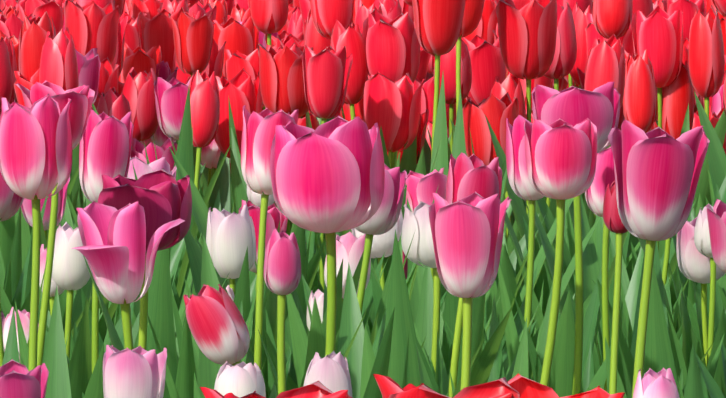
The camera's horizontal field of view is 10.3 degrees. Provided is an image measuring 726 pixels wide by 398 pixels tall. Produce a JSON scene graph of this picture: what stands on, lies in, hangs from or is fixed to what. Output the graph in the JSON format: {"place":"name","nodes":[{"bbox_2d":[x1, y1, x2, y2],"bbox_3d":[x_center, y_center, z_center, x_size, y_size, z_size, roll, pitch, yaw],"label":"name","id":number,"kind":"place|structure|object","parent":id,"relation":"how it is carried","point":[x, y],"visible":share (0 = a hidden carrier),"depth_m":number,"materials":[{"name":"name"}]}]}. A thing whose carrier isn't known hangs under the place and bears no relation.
{"place":"outdoors","nodes":[
{"label":"outdoors","id":0,"kind":"place"},
{"bbox_3d":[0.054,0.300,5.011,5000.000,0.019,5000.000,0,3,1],"label":"ground","id":1,"kind":"structure","parent":0,"visible":0},
{"bbox_2d":[0,171,23,366],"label":"tulip","id":2,"kind":"object","parent":1,"relation":"on","point":[11,201],"visible":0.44,"depth_m":2.53,"materials":[{"name":"pink plant"}]},
{"bbox_2d":[3,307,38,362],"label":"tulip","id":3,"kind":"object","parent":1,"relation":"on","point":[24,314],"visible":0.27,"depth_m":2.88,"materials":[{"name":"pink plant"}]},
{"bbox_2d":[0,359,48,397],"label":"tulip","id":4,"kind":"object","parent":1,"relation":"on","point":[18,380],"visible":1,"depth_m":1.88,"materials":[{"name":"leaf"},{"name":"magenta petal"}]},
{"bbox_2d":[0,94,71,370],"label":"tulip","id":5,"kind":"object","parent":1,"relation":"on","point":[36,148],"visible":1,"depth_m":2.43,"materials":[{"name":"pink plant"}]},
{"bbox_2d":[39,244,63,314],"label":"tulip","id":6,"kind":"object","parent":1,"relation":"on","point":[43,253],"visible":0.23,"depth_m":3.18,"materials":[{"name":"leaf"},{"name":"pink petal"}]},
{"bbox_2d":[15,80,94,365],"bbox_3d":[-0.237,0.170,2.852,0.086,0.506,0.128,2,4,28],"label":"tulip","id":7,"kind":"object","parent":1,"relation":"on","point":[81,98],"visible":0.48,"depth_m":2.84,"materials":[{"name":"pink plant"}]},
{"bbox_2d":[79,109,133,377],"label":"tulip","id":8,"kind":"object","parent":1,"relation":"on","point":[105,144],"visible":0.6,"depth_m":2.93,"materials":[{"name":"pink plant"}]},
{"bbox_2d":[72,200,184,349],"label":"tulip","id":9,"kind":"object","parent":1,"relation":"on","point":[112,249],"visible":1,"depth_m":2.12,"materials":[{"name":"pink plant"}]},
{"bbox_2d":[103,345,166,397],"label":"tulip","id":10,"kind":"object","parent":1,"relation":"on","point":[139,372],"visible":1,"depth_m":1.93,"materials":[{"name":"leaf"},{"name":"light pink petal"}]},
{"bbox_2d":[98,168,191,349],"bbox_3d":[-0.155,0.210,2.567,0.100,0.460,0.102,1,3,13],"label":"magenta tulip","id":11,"kind":"object","parent":1,"relation":"on","point":[162,196],"visible":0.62,"depth_m":2.52,"materials":[{"name":"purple plant"}]},
{"bbox_2d":[183,284,249,365],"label":"tulip","id":12,"kind":"object","parent":1,"relation":"on","point":[218,327],"visible":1,"depth_m":2.08,"materials":[{"name":"red plant"}]},
{"bbox_2d":[172,186,274,310],"bbox_3d":[-0.119,0.172,3.504,0.082,0.426,0.092,-2,4,-24],"label":"tulip bud","id":13,"kind":"object","parent":1,"relation":"on","point":[254,198],"visible":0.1,"depth_m":3.48,"materials":[{"name":"white plant"}]},
{"bbox_2d":[206,204,255,295],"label":"white tulip","id":14,"kind":"object","parent":1,"relation":"on","point":[230,237],"visible":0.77,"depth_m":3.27,"materials":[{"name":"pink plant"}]},
{"bbox_2d":[175,105,298,397],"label":"tulip","id":15,"kind":"object","parent":1,"relation":"on","point":[258,132],"visible":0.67,"depth_m":2.77,"materials":[{"name":"pink plant"}]},
{"bbox_2d":[214,361,265,397],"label":"tulip","id":16,"kind":"object","parent":1,"relation":"on","point":[241,379],"visible":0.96,"depth_m":1.98,"materials":[{"name":"white plant"}]},
{"bbox_2d":[226,221,306,397],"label":"tulip","id":17,"kind":"object","parent":1,"relation":"on","point":[271,307],"visible":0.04,"depth_m":3.28,"materials":[{"name":"leaf"},{"name":"pink petal"}]},
{"bbox_2d":[200,381,351,397],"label":"red tulip","id":18,"kind":"object","parent":1,"relation":"on","point":[317,389],"visible":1,"depth_m":1.28,"materials":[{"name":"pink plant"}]},
{"bbox_2d":[264,228,300,394],"bbox_3d":[-0.008,0.236,2.295,0.090,0.440,0.052,-1,4,-19],"label":"tulip bud","id":19,"kind":"object","parent":1,"relation":"on","point":[282,268],"visible":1,"depth_m":2.28,"materials":[{"name":"pink plant"}]},
{"bbox_2d":[265,289,323,389],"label":"tulip","id":20,"kind":"object","parent":1,"relation":"on","point":[318,295],"visible":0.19,"depth_m":3.28,"materials":[{"name":"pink plant"}]},
{"bbox_2d":[270,115,384,355],"bbox_3d":[-0.012,0.212,2.111,0.080,0.511,0.124,2,4,25],"label":"tulip","id":21,"kind":"object","parent":1,"relation":"on","point":[328,178],"visible":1,"depth_m":2.09,"materials":[{"name":"pink plant"}]},
{"bbox_2d":[304,351,351,396],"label":"tulip","id":22,"kind":"object","parent":1,"relation":"on","point":[331,372],"visible":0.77,"depth_m":1.68,"materials":[{"name":"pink plant"}]},
{"bbox_2d":[263,163,406,390],"bbox_3d":[-0.021,0.202,2.734,0.105,0.457,0.058,-3,4,-40],"label":"tulip","id":23,"kind":"object","parent":1,"relation":"on","point":[383,219],"visible":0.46,"depth_m":2.73,"materials":[{"name":"pink plant"}]},
{"bbox_2d":[2,307,703,397],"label":"leaf bed","id":24,"kind":"object","parent":1,"relation":"on","point":[371,366],"visible":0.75,"depth_m":2.50,"materials":[{"name":"green plant"}]},
{"bbox_2d":[0,0,725,289],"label":"red bed","id":25,"kind":"object","parent":1,"relation":"on","point":[385,65],"visible":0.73,"depth_m":4.39,"materials":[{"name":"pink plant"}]},
{"bbox_2d":[0,144,725,397],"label":"leaf bed","id":26,"kind":"object","parent":1,"relation":"on","point":[410,298],"visible":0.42,"depth_m":3.01,"materials":[{"name":"green plant"}]},
{"bbox_2d":[0,71,725,333],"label":"leaf bed","id":27,"kind":"object","parent":1,"relation":"on","point":[714,162],"visible":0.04,"depth_m":4.06,"materials":[{"name":"leaf"},{"name":"pink petal"}]},
{"bbox_2d":[1,156,725,397],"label":"tulips","id":28,"kind":"object","parent":1,"relation":"on","point":[70,273],"visible":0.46,"depth_m":3.06,"materials":[{"name":"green plant"}]},
{"bbox_2d":[367,241,517,348],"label":"red tulip","id":29,"kind":"object","parent":1,"relation":"on","point":[405,268],"visible":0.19,"depth_m":3.28,"materials":[{"name":"pink plant"}]},
{"bbox_2d":[373,374,519,397],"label":"red tulip","id":30,"kind":"object","parent":1,"relation":"on","point":[389,387],"visible":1,"depth_m":1.23,"materials":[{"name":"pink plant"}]},
{"bbox_2d":[429,191,511,390],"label":"tulip","id":31,"kind":"object","parent":1,"relation":"on","point":[467,234],"visible":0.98,"depth_m":2.09,"materials":[{"name":"pink plant"}]},
{"bbox_2d":[441,152,528,396],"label":"tulip","id":32,"kind":"object","parent":1,"relation":"on","point":[470,175],"visible":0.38,"depth_m":2.68,"materials":[{"name":"pink plant"}]},
{"bbox_2d":[446,279,543,335],"bbox_3d":[0.132,0.195,3.408,0.164,0.392,0.075,1,4,17],"label":"tulip bud","id":33,"kind":"object","parent":1,"relation":"on","point":[540,304],"depth_m":3.43,"materials":[{"name":"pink plant"}]},
{"bbox_2d":[416,82,619,394],"bbox_3d":[0.109,0.174,2.763,0.102,0.509,0.158,2,4,25],"label":"tulip","id":34,"kind":"object","parent":1,"relation":"on","point":[598,107],"visible":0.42,"depth_m":2.77,"materials":[{"name":"pink plant"}]},
{"bbox_2d":[484,114,601,379],"bbox_3d":[0.123,0.177,2.944,0.106,0.480,0.049,-1,3,-13],"label":"tulip","id":35,"kind":"object","parent":1,"relation":"on","point":[520,184],"visible":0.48,"depth_m":2.93,"materials":[{"name":"pink plant"}]},
{"bbox_2d":[524,118,596,386],"bbox_3d":[0.084,0.202,2.385,0.083,0.498,0.112,3,4,37],"label":"tulip","id":36,"kind":"object","parent":1,"relation":"on","point":[561,157],"visible":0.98,"depth_m":2.37,"materials":[{"name":"pink plant"}]},
{"bbox_2d":[508,373,624,397],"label":"red tulip","id":37,"kind":"object","parent":1,"relation":"on","point":[524,387],"visible":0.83,"depth_m":1.30,"materials":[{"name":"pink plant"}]},
{"bbox_2d":[512,147,643,391],"bbox_3d":[0.138,0.191,2.867,0.131,0.463,0.061,-3,4,-36],"label":"tulip","id":38,"kind":"object","parent":1,"relation":"on","point":[595,191],"visible":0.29,"depth_m":2.87,"materials":[{"name":"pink plant"}]},
{"bbox_2d":[603,181,627,394],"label":"crimson tulip","id":39,"kind":"object","parent":1,"relation":"on","point":[612,220],"visible":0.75,"depth_m":2.68,"materials":[{"name":"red plant"}]},
{"bbox_2d":[633,368,679,397],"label":"tulip","id":40,"kind":"object","parent":1,"relation":"on","point":[651,383],"visible":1,"depth_m":1.83,"materials":[{"name":"pink plant"}]},
{"bbox_2d":[608,119,709,397],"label":"tulip","id":41,"kind":"object","parent":1,"relation":"on","point":[657,170],"visible":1,"depth_m":2.15,"materials":[{"name":"pink plant"}]},
{"bbox_2d":[609,235,725,330],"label":"tulip bud","id":42,"kind":"object","parent":1,"relation":"on","point":[666,260],"visible":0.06,"depth_m":3.48,"materials":[{"name":"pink plant"}]},
{"bbox_2d":[694,203,725,363],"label":"tulip bud","id":43,"kind":"object","parent":1,"relation":"on","point":[702,241],"visible":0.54,"depth_m":3.28,"materials":[{"name":"white plant"}]}
]}

